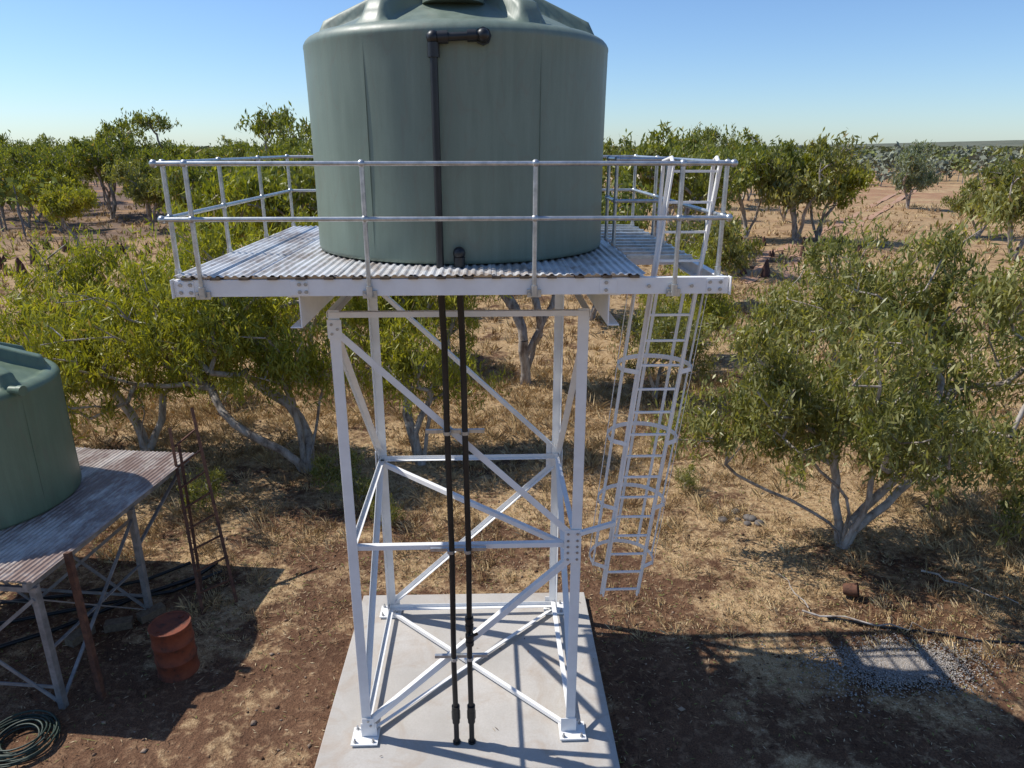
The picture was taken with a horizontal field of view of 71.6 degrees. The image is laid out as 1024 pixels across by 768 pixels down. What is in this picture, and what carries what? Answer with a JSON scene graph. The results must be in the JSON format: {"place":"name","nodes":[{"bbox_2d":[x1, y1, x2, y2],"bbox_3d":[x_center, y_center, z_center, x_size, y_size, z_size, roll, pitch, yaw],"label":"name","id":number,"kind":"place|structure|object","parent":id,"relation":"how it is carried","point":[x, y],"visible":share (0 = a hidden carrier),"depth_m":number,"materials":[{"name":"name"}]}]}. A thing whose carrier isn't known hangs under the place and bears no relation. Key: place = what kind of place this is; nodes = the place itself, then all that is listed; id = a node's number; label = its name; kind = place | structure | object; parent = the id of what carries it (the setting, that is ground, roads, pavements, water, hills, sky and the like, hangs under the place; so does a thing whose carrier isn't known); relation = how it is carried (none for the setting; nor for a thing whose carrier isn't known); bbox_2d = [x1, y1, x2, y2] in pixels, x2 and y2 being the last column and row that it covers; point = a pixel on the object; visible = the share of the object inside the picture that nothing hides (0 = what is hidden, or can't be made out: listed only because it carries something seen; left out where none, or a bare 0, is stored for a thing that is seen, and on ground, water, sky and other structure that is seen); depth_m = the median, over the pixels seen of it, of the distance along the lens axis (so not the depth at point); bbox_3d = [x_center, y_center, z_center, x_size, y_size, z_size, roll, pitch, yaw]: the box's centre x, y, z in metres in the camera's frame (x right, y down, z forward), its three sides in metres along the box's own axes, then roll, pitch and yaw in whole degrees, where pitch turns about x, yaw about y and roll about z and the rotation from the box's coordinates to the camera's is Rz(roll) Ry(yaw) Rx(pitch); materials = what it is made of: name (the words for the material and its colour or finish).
{"place":"outdoors","nodes":[
{"label":"outdoors","id":0,"kind":"place"},
{"bbox_2d":[0,166,1023,767],"bbox_3d":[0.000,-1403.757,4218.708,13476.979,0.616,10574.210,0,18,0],"label":"ground","id":1,"kind":"structure","parent":0,"point":[198,740],"depth_m":12.09,"materials":[{"name":"brown soil"}]},
{"bbox_2d":[0,140,13,217],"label":"gum tree","id":2,"kind":"object","parent":1,"relation":"on","point":[1,148],"visible":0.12,"depth_m":75.71,"materials":[{"name":"green plant"}]},
{"bbox_2d":[0,130,45,209],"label":"gum tree","id":3,"kind":"object","parent":1,"relation":"on","point":[33,147],"visible":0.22,"depth_m":86.41,"materials":[{"name":"green plant"}]},
{"bbox_2d":[0,144,48,226],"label":"gum tree","id":4,"kind":"object","parent":1,"relation":"on","point":[22,159],"visible":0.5,"depth_m":66.74,"materials":[{"name":"green plant"}]},
{"bbox_2d":[0,709,60,767],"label":"coiled hose","id":5,"kind":"object","parent":1,"relation":"on","point":[9,725],"visible":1,"depth_m":9.32,"materials":[{"name":"rubber"}]},
{"bbox_2d":[0,145,79,221],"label":"gum tree","id":6,"kind":"object","parent":1,"relation":"on","point":[67,170],"visible":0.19,"depth_m":72.27,"materials":[{"name":"green plant"}]},
{"bbox_2d":[8,146,79,177],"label":"gum tree","id":7,"kind":"object","parent":1,"relation":"on","point":[54,153],"visible":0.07,"depth_m":80.77,"materials":[{"name":"green plant"}]},
{"bbox_2d":[7,163,82,231],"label":"gum tree","id":8,"kind":"object","parent":1,"relation":"on","point":[60,179],"visible":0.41,"depth_m":63.40,"materials":[{"name":"green plant"}]},
{"bbox_2d":[22,134,67,150],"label":"gum tree","id":9,"kind":"object","parent":1,"relation":"on","point":[25,142],"visible":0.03,"depth_m":104.12,"materials":[{"name":"green plant"}]},
{"bbox_2d":[35,132,71,154],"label":"gum tree","id":10,"kind":"object","parent":1,"relation":"on","point":[44,146],"visible":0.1,"depth_m":95.19,"materials":[{"name":"green plant"}]},
{"bbox_2d":[29,180,100,247],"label":"gum tree","id":11,"kind":"object","parent":1,"relation":"on","point":[60,204],"visible":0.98,"depth_m":54.05,"materials":[{"name":"green plant"}]},
{"bbox_2d":[75,170,98,188],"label":"gum tree","id":12,"kind":"object","parent":1,"relation":"on","point":[86,183],"visible":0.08,"depth_m":86.36,"materials":[{"name":"green plant"}]},
{"bbox_2d":[43,125,138,218],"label":"gum tree","id":13,"kind":"object","parent":1,"relation":"on","point":[84,153],"visible":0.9,"depth_m":73.66,"materials":[{"name":"green plant"}]},
{"bbox_2d":[0,444,202,709],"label":"tank stand","id":14,"kind":"object","parent":1,"relation":"on","point":[114,486],"visible":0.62,"depth_m":10.59,"materials":[{"name":"metal"}]},
{"bbox_2d":[0,342,81,529],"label":"water tank","id":15,"kind":"object","parent":14,"relation":"on","point":[40,471],"visible":1,"depth_m":10.53,"materials":[{"name":"green plastic"}]},
{"bbox_2d":[61,135,143,210],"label":"gum tree","id":16,"kind":"object","parent":1,"relation":"on","point":[108,192],"depth_m":79.25,"materials":[{"name":"green plant"}]},
{"bbox_2d":[0,561,221,648],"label":"poly pipe","id":17,"kind":"object","parent":1,"relation":"on","point":[120,602],"visible":0.7,"depth_m":12.18,"materials":[{"name":"black plastic"}]},
{"bbox_2d":[64,602,165,647],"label":"timber blocks","id":18,"kind":"object","parent":1,"relation":"on","point":[75,638],"depth_m":11.45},
{"bbox_2d":[0,205,258,450],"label":"gum tree","id":19,"kind":"object","parent":1,"relation":"on","point":[75,271],"visible":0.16,"depth_m":16.45,"materials":[{"name":"green plant"}]},
{"bbox_2d":[89,107,184,170],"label":"gum tree","id":20,"kind":"object","parent":1,"relation":"on","point":[139,120],"visible":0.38,"depth_m":110.63,"materials":[{"name":"green plant"}]},
{"bbox_2d":[101,154,174,229],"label":"gum tree","id":21,"kind":"object","parent":1,"relation":"on","point":[141,193],"visible":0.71,"depth_m":62.54,"materials":[{"name":"green plant"}]},
{"bbox_2d":[101,145,175,220],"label":"gum tree","id":22,"kind":"object","parent":1,"relation":"on","point":[144,156],"visible":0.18,"depth_m":72.84,"materials":[{"name":"green plant"}]},
{"bbox_2d":[141,140,201,175],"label":"gum tree","id":23,"kind":"object","parent":1,"relation":"on","point":[172,148],"visible":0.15,"depth_m":83.53,"materials":[{"name":"green plant"}]},
{"bbox_2d":[147,610,199,682],"bbox_3d":[-4.971,3.863,10.453,0.584,0.840,0.584,-11,23,-28],"label":"oil drum","id":24,"kind":"object","parent":1,"relation":"on","point":[173,644],"visible":1,"depth_m":10.28,"materials":[{"name":"orange paint"}]},
{"bbox_2d":[0,192,364,472],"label":"gum tree","id":25,"kind":"object","parent":1,"relation":"on","point":[231,328],"visible":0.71,"depth_m":15.22,"materials":[{"name":"green plant"}]},
{"bbox_2d":[168,407,237,614],"bbox_3d":[-5.450,2.137,12.287,0.602,2.977,2.008,-12,22,-31],"label":"rusty ladder","id":26,"kind":"object","parent":1,"relation":"on","point":[215,514],"visible":1,"depth_m":12.27,"materials":[{"name":"metal"}]},
{"bbox_2d":[163,169,249,226],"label":"gum tree","id":27,"kind":"object","parent":1,"relation":"on","point":[196,208],"visible":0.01,"depth_m":47.54,"materials":[{"name":"green plant"}]},
{"bbox_2d":[176,466,237,515],"bbox_3d":[-6.502,2.277,15.153,1.117,1.055,1.163,16,24,39],"label":"shrub","id":28,"kind":"object","parent":1,"relation":"on","point":[194,491],"visible":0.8,"depth_m":15.02,"materials":[{"name":"green plant"}]},
{"bbox_2d":[143,144,277,226],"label":"gum tree","id":29,"kind":"object","parent":1,"relation":"on","point":[175,181],"visible":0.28,"depth_m":37.13,"materials":[{"name":"green plant"}]},
{"bbox_2d":[180,152,248,177],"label":"gum tree","id":30,"kind":"object","parent":1,"relation":"on","point":[228,167],"visible":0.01,"depth_m":59.42,"materials":[{"name":"green plant"}]},
{"bbox_2d":[197,141,243,158],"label":"gum tree","id":31,"kind":"object","parent":1,"relation":"on","point":[209,155],"visible":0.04,"depth_m":75.48,"materials":[{"name":"green plant"}]},
{"bbox_2d":[191,135,263,157],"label":"gum tree","id":32,"kind":"object","parent":1,"relation":"on","point":[218,146],"visible":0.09,"depth_m":92.62,"materials":[{"name":"green plant"}]},
{"bbox_2d":[203,361,256,406],"bbox_3d":[-8.624,-0.011,21.265,1.755,1.657,1.827,-11,21,-29],"label":"shrub","id":33,"kind":"object","parent":1,"relation":"on","point":[224,395],"visible":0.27,"depth_m":20.97,"materials":[{"name":"green plant"}]},
{"bbox_2d":[164,160,315,255],"bbox_3d":[-11.590,-6.592,32.507,6.806,7.188,6.780,1,19,2],"label":"gum tree","id":34,"kind":"object","parent":1,"relation":"on","point":[246,187],"visible":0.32,"depth_m":30.29,"materials":[{"name":"green plant"}]},
{"bbox_2d":[216,137,267,171],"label":"gum tree","id":35,"kind":"object","parent":1,"relation":"on","point":[238,150],"visible":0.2,"depth_m":71.85,"materials":[{"name":"green plant"}]},
{"bbox_2d":[230,137,312,187],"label":"gum tree","id":36,"kind":"object","parent":1,"relation":"on","point":[301,149],"visible":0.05,"depth_m":42.89,"materials":[{"name":"green plant"}]},
{"bbox_2d":[234,100,311,160],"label":"gum tree","id":37,"kind":"object","parent":1,"relation":"on","point":[280,120],"visible":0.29,"depth_m":66.79,"materials":[{"name":"green plant"}]},
{"bbox_2d":[251,136,310,160],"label":"gum tree","id":38,"kind":"object","parent":1,"relation":"on","point":[290,143],"visible":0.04,"depth_m":58.42,"materials":[{"name":"green plant"}]},
{"bbox_2d":[254,152,337,299],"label":"gum tree","id":39,"kind":"object","parent":1,"relation":"on","point":[304,178],"visible":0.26,"depth_m":30.08,"materials":[{"name":"green plant"}]},
{"bbox_2d":[231,202,367,362],"bbox_3d":[-7.059,-3.534,24.504,5.104,6.316,6.184,9,21,26],"label":"gum tree","id":40,"kind":"object","parent":1,"relation":"on","point":[313,224],"visible":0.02,"depth_m":23.79,"materials":[{"name":"green plant"}]},
{"bbox_2d":[308,443,369,493],"bbox_3d":[-3.881,1.931,16.003,1.329,1.205,1.276,-2,19,-6],"label":"shrub","id":41,"kind":"object","parent":1,"relation":"on","point":[322,467],"visible":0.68,"depth_m":15.80,"materials":[{"name":"green plant"}]},
{"bbox_2d":[326,467,375,503],"bbox_3d":[-3.359,2.269,15.388,0.997,0.904,0.957,10,21,26],"label":"shrub","id":42,"kind":"object","parent":1,"relation":"on","point":[361,490],"visible":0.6,"depth_m":15.29,"materials":[{"name":"green plant"}]},
{"bbox_2d":[362,493,405,527],"bbox_3d":[-2.601,2.616,14.560,0.798,0.753,0.830,-8,20,-22],"label":"shrub","id":43,"kind":"object","parent":1,"relation":"on","point":[393,512],"visible":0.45,"depth_m":14.48,"materials":[{"name":"green plant"}]},
{"bbox_2d":[314,295,512,465],"bbox_3d":[-2.365,-0.963,17.332,4.299,5.987,4.622,-8,20,-24],"label":"gum tree","id":44,"kind":"object","parent":1,"relation":"on","point":[398,355],"visible":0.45,"depth_m":16.71,"materials":[{"name":"green plant"}]},
{"bbox_2d":[0,229,887,277],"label":"termite mounds","id":45,"kind":"object","parent":1,"relation":"on","point":[765,273],"visible":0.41,"depth_m":46.88,"materials":[{"name":"brown soil"}]},
{"bbox_2d":[315,592,619,767],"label":"concrete slab","id":46,"kind":"structure","parent":1,"relation":"on","point":[419,733],"depth_m":9.87,"materials":[{"name":"grey concrete"}]},
{"bbox_2d":[149,154,737,746],"bbox_3d":[-0.609,0.765,9.348,5.150,7.176,4.407,-1,19,-2],"label":"tank stand","id":47,"kind":"object","parent":46,"relation":"on","point":[303,268],"visible":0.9,"depth_m":7.81,"materials":[{"name":"white paint"}]},
{"bbox_2d":[303,0,607,263],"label":"water tank","id":48,"kind":"object","parent":47,"relation":"on","point":[527,82],"visible":0.91,"depth_m":6.79,"materials":[{"name":"green plastic"}]},
{"bbox_2d":[580,156,721,596],"bbox_3d":[1.405,0.205,8.107,1.260,5.374,1.477,-1,19,-2],"label":"caged ladder","id":49,"kind":"object","parent":47,"relation":"attached to","point":[660,232],"visible":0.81,"depth_m":8.05,"materials":[{"name":"silver metal"}]},
{"bbox_2d":[425,27,491,745],"bbox_3d":[-0.566,0.739,7.694,0.760,8.295,0.467,-1,19,-2],"label":"water pipe","id":50,"kind":"object","parent":46,"relation":"on","point":[482,36],"visible":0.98,"depth_m":7.75,"materials":[{"name":"plastic"}]},
{"bbox_2d":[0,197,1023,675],"bbox_3d":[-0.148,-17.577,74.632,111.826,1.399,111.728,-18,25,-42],"label":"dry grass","id":51,"kind":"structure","parent":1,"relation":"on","point":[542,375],"depth_m":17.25,"materials":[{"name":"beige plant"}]},
{"bbox_2d":[0,135,1023,236],"bbox_3d":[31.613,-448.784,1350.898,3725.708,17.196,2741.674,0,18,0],"label":"distant trees","id":52,"kind":"object","parent":1,"relation":"on","point":[946,159],"visible":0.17,"depth_m":149.47,"materials":[{"name":"green plant"}]},
{"bbox_2d":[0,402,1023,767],"bbox_3d":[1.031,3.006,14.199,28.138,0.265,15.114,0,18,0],"label":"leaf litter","id":53,"kind":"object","parent":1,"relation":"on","point":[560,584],"visible":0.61,"depth_m":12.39,"materials":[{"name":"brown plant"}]},
{"bbox_2d":[0,395,1023,766],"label":"stones","id":54,"kind":"object","parent":1,"relation":"on","point":[508,571],"visible":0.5,"depth_m":11.56,"materials":[{"name":"stone"}]},
{"bbox_2d":[480,200,616,384],"bbox_3d":[0.954,-3.419,22.458,5.885,7.482,5.356,-8,20,-23],"label":"gum tree","id":55,"kind":"object","parent":1,"relation":"on","point":[526,351],"visible":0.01,"depth_m":22.69,"materials":[{"name":"grey plant"}]},
{"bbox_2d":[602,144,613,208],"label":"gum tree","id":56,"kind":"object","parent":1,"relation":"on","point":[603,182],"visible":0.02,"depth_m":56.74,"materials":[{"name":"green plant"}]},
{"bbox_2d":[603,137,619,169],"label":"gum tree","id":57,"kind":"object","parent":1,"relation":"on","point":[609,143],"visible":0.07,"depth_m":91.30,"materials":[{"name":"green plant"}]},
{"bbox_2d":[589,169,663,319],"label":"gum tree","id":58,"kind":"object","parent":1,"relation":"on","point":[640,209],"visible":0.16,"depth_m":29.62,"materials":[{"name":"green plant"}]},
{"bbox_2d":[633,133,686,148],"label":"gum tree","id":59,"kind":"object","parent":1,"relation":"on","point":[666,139],"visible":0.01,"depth_m":88.60,"materials":[{"name":"green plant"}]},
{"bbox_2d":[601,295,723,399],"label":"gum tree","id":60,"kind":"object","parent":1,"relation":"on","point":[664,328],"visible":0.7,"depth_m":20.84,"materials":[{"name":"green plant"}]},
{"bbox_2d":[667,204,676,223],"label":"gum tree","id":61,"kind":"object","parent":1,"relation":"on","point":[672,212],"visible":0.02,"depth_m":70.45,"materials":[{"name":"green plant"}]},
{"bbox_2d":[643,178,704,223],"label":"gum tree","id":62,"kind":"object","parent":1,"relation":"on","point":[670,208],"depth_m":59.96,"materials":[{"name":"green plant"}]},
{"bbox_2d":[603,121,759,268],"bbox_3d":[10.153,-11.393,43.629,8.556,9.098,8.289,-2,19,-6],"label":"gum tree","id":63,"kind":"object","parent":1,"relation":"on","point":[697,193],"visible":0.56,"depth_m":42.12,"materials":[{"name":"green plant"}]},
{"bbox_2d":[672,464,701,491],"bbox_3d":[3.950,2.133,16.056,0.718,0.678,0.747,7,20,21],"label":"shrub","id":64,"kind":"object","parent":1,"relation":"on","point":[686,480],"visible":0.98,"depth_m":15.93,"materials":[{"name":"green plant"}]},
{"bbox_2d":[628,234,747,366],"bbox_3d":[6.019,-2.774,24.286,4.083,5.053,4.947,-4,19,-12],"label":"gum tree","id":65,"kind":"object","parent":1,"relation":"on","point":[719,304],"visible":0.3,"depth_m":23.20,"materials":[{"name":"green plant"}]},
{"bbox_2d":[647,126,753,246],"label":"gum tree","id":66,"kind":"object","parent":1,"relation":"on","point":[691,141],"visible":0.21,"depth_m":48.54,"materials":[{"name":"green plant"}]},
{"bbox_2d":[649,205,764,276],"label":"gum tree","id":67,"kind":"object","parent":1,"relation":"on","point":[737,251],"visible":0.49,"depth_m":32.99,"materials":[{"name":"green plant"}]},
{"bbox_2d":[684,121,745,157],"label":"gum tree","id":68,"kind":"object","parent":1,"relation":"on","point":[724,142],"visible":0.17,"depth_m":87.61,"materials":[{"name":"green plant"}]},
{"bbox_2d":[718,508,763,525],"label":"rocks","id":69,"kind":"object","parent":1,"relation":"on","point":[748,518],"visible":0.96,"depth_m":14.73,"materials":[{"name":"grey stone"}]},
{"bbox_2d":[745,142,773,199],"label":"gum tree","id":70,"kind":"object","parent":1,"relation":"on","point":[748,195],"visible":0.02,"depth_m":101.77,"materials":[{"name":"green plant"}]},
{"bbox_2d":[711,126,811,237],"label":"gum tree","id":71,"kind":"object","parent":1,"relation":"on","point":[759,158],"visible":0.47,"depth_m":56.09,"materials":[{"name":"green plant"}]},
{"bbox_2d":[779,177,809,221],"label":"gum tree","id":72,"kind":"object","parent":1,"relation":"on","point":[784,216],"visible":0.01,"depth_m":72.43,"materials":[{"name":"grey plant"}]},
{"bbox_2d":[734,127,883,240],"bbox_3d":[22.624,-15.635,56.122,10.636,9.015,8.088,6,19,18],"label":"gum tree","id":73,"kind":"object","parent":1,"relation":"on","point":[791,190],"visible":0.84,"depth_m":54.64,"materials":[{"name":"green plant"}]},
{"bbox_2d":[725,263,898,385],"bbox_3d":[8.548,-1.186,20.334,4.858,4.697,4.692,15,24,38],"label":"gum tree","id":74,"kind":"object","parent":1,"relation":"on","point":[784,317],"visible":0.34,"depth_m":19.75,"materials":[{"name":"green plant"}]},
{"bbox_2d":[639,191,1023,548],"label":"gum tree","id":75,"kind":"object","parent":1,"relation":"on","point":[786,406],"visible":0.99,"depth_m":12.15,"materials":[{"name":"green plant"}]},
{"bbox_2d":[790,143,879,240],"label":"gum tree","id":76,"kind":"object","parent":1,"relation":"on","point":[851,181],"visible":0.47,"depth_m":56.41,"materials":[{"name":"green plant"}]},
{"bbox_2d":[843,582,858,596],"bbox_3d":[5.847,3.546,12.252,0.232,0.248,0.248,-6,13,33],"label":"rusty bucket","id":77,"kind":"object","parent":1,"relation":"on","point":[850,589],"visible":1,"depth_m":12.19,"materials":[{"name":"metal"}]},
{"bbox_2d":[730,624,1023,716],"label":"gravel pile","id":78,"kind":"object","parent":1,"relation":"on","point":[903,662],"visible":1,"depth_m":10.58,"materials":[{"name":"gravel"}]},
{"bbox_2d":[780,570,1018,630],"bbox_3d":[6.635,3.599,11.977,3.739,0.279,1.617,-3,19,-9],"label":"fallen branch","id":79,"kind":"object","parent":1,"relation":"on","point":[934,573],"visible":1,"depth_m":11.72,"materials":[{"name":"grey wood"}]},
{"bbox_2d":[886,139,943,208],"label":"gum tree","id":80,"kind":"object","parent":1,"relation":"on","point":[909,178],"visible":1,"depth_m":84.83,"materials":[{"name":"green plant"}]},
{"bbox_2d":[827,617,1023,643],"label":"poly pipe","id":81,"kind":"object","parent":1,"relation":"on","point":[931,632],"visible":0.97,"depth_m":11.33,"materials":[{"name":"black plastic"}]},
{"bbox_2d":[940,174,998,237],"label":"gum tree","id":82,"kind":"object","parent":1,"relation":"on","point":[957,205],"visible":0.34,"depth_m":60.40,"materials":[{"name":"green plant"}]},
{"bbox_2d":[961,143,1023,262],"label":"gum tree","id":83,"kind":"object","parent":1,"relation":"on","point":[1008,181],"visible":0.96,"depth_m":47.20,"materials":[{"name":"green plant"}]},
{"bbox_2d":[990,408,1023,548],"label":"gum tree","id":84,"kind":"object","parent":1,"relation":"on","point":[1020,518],"visible":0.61,"depth_m":12.12,"materials":[{"name":"green plant"}]},
{"bbox_2d":[992,485,1023,535],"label":"shrub","id":85,"kind":"object","parent":1,"relation":"on","point":[1003,507],"visible":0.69,"depth_m":14.16,"materials":[{"name":"green plant"}]},
{"bbox_2d":[0,0,1023,146],"label":"sky","id":86,"kind":"structure","parent":0,"point":[903,71],"materials":[{"name":"blue"}]},
{"bbox_2d":[736,187,916,286],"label":"dirt track","id":87,"kind":"structure","parent":0,"point":[765,257],"depth_m":54.18,"materials":[{"name":"brown soil"}]},
{"bbox_2d":[761,140,1023,146],"bbox_3d":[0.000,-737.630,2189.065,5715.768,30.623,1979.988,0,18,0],"label":"hills","id":88,"kind":"structure","parent":0,"point":[1004,143],"depth_m":2352.11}
]}

